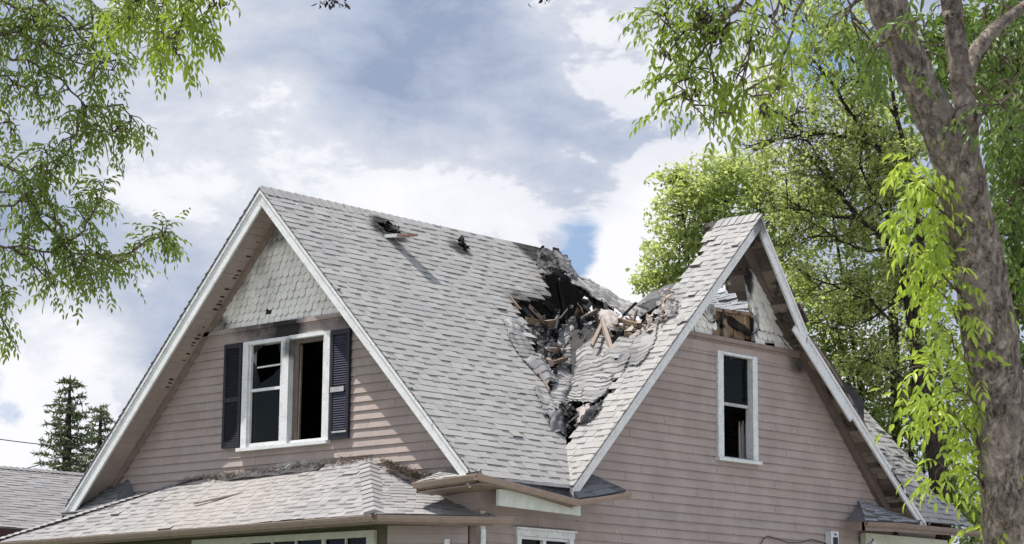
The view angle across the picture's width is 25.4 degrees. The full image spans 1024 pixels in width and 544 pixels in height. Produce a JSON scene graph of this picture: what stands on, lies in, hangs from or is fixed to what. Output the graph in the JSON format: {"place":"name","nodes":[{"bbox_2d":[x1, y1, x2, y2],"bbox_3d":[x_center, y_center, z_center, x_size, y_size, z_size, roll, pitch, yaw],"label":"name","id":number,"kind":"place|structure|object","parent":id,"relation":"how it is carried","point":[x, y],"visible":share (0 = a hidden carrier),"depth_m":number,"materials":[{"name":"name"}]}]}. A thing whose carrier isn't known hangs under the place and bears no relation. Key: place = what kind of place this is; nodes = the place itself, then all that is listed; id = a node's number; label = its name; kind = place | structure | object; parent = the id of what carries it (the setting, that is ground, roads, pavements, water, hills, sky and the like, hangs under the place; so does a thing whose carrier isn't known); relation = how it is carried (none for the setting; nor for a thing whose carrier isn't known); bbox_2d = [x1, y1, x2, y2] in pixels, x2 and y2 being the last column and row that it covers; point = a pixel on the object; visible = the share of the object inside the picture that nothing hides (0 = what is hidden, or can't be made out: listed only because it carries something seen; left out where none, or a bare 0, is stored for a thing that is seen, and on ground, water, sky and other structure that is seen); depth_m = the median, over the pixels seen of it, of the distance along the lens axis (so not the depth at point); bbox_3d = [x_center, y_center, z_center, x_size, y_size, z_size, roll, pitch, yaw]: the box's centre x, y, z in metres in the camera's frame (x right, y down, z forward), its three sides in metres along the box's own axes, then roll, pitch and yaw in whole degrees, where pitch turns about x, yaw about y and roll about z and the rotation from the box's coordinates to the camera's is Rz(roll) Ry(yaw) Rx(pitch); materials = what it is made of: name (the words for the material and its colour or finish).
{"place":"outdoors","nodes":[
{"label":"outdoors","id":0,"kind":"place"},
{"bbox_2d":[0,466,83,536],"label":"neighbour house","id":1,"kind":"structure","parent":0,"point":[31,497],"depth_m":44.10,"materials":[{"name":"grey"}]},
{"bbox_2d":[28,456,63,467],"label":"overhead wire","id":2,"kind":"object","parent":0,"point":[45,462],"visible":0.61,"depth_m":57.92,"materials":[{"name":"black metal"}]},
{"bbox_2d":[0,439,98,448],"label":"overhead wire","id":3,"kind":"object","parent":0,"point":[48,445],"visible":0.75,"depth_m":55.30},
{"bbox_2d":[29,375,100,472],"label":"spruce tree","id":4,"kind":"object","parent":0,"point":[66,437],"visible":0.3,"depth_m":61.56,"materials":[{"name":"green plant"}]},
{"bbox_2d":[77,402,114,471],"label":"spruce tree","id":5,"kind":"object","parent":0,"point":[101,419],"visible":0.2,"depth_m":65.76,"materials":[{"name":"green plant"}]},
{"bbox_2d":[0,186,980,543],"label":"burned house","id":6,"kind":"structure","parent":0,"point":[504,390],"depth_m":32.96,"materials":[{"name":"grey"}]},
{"bbox_2d":[235,330,330,451],"bbox_3d":[-3.223,1.716,32.435,1.920,1.605,0.210,-9,-14,42],"label":"twin window","id":7,"kind":"structure","parent":6,"relation":"in","point":[271,408],"depth_m":32.49,"materials":[{"name":"white paint"}]},
{"bbox_2d":[191,530,376,543],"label":"porch window","id":8,"kind":"structure","parent":6,"relation":"in","point":[363,536],"depth_m":30.64,"materials":[{"name":"green paint"}]},
{"bbox_2d":[185,454,431,481],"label":"twig litter","id":9,"kind":"object","parent":6,"relation":"on","point":[404,469],"visible":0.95,"depth_m":31.05,"materials":[{"name":"plant"}]},
{"bbox_2d":[513,527,577,543],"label":"lower window","id":10,"kind":"structure","parent":6,"relation":"in","point":[523,535],"depth_m":30.39,"materials":[{"name":"white paint"}]},
{"bbox_2d":[714,350,762,464],"bbox_3d":[3.307,2.042,33.959,0.290,1.636,1.068,-9,-14,42],"label":"tall window","id":11,"kind":"structure","parent":6,"relation":"in","point":[736,374],"depth_m":34.09,"materials":[{"name":"white paint"}]},
{"bbox_2d":[0,0,1023,543],"label":"sky","id":12,"kind":"structure","parent":0,"point":[510,120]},
{"bbox_2d":[624,137,837,298],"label":"maple tree","id":13,"kind":"object","parent":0,"point":[717,189],"visible":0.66,"depth_m":43.74,"materials":[{"name":"green plant"}]},
{"bbox_2d":[726,0,953,542],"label":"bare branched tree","id":14,"kind":"object","parent":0,"point":[866,221],"visible":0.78,"depth_m":37.91,"materials":[{"name":"green plant"}]},
{"bbox_2d":[766,74,982,543],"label":"elm tree","id":15,"kind":"object","parent":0,"point":[878,408],"visible":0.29,"depth_m":41.78,"materials":[{"name":"green plant"}]},
{"bbox_2d":[915,0,1023,369],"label":"shade tree","id":16,"kind":"object","parent":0,"point":[939,37],"visible":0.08,"depth_m":23.88,"materials":[{"name":"green plant"}]},
{"label":"pavement","id":17,"kind":"structure","parent":0,"visible":0},
{"bbox_2d":[0,0,549,364],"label":"tree","id":18,"kind":"object","parent":17,"relation":"on","point":[125,20],"visible":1,"depth_m":14.95,"materials":[{"name":"green plant"}]},
{"bbox_2d":[609,0,1023,543],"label":"ash tree","id":19,"kind":"object","parent":17,"relation":"on","point":[977,245],"visible":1,"depth_m":9.56,"materials":[{"name":"green plant"}]}
]}

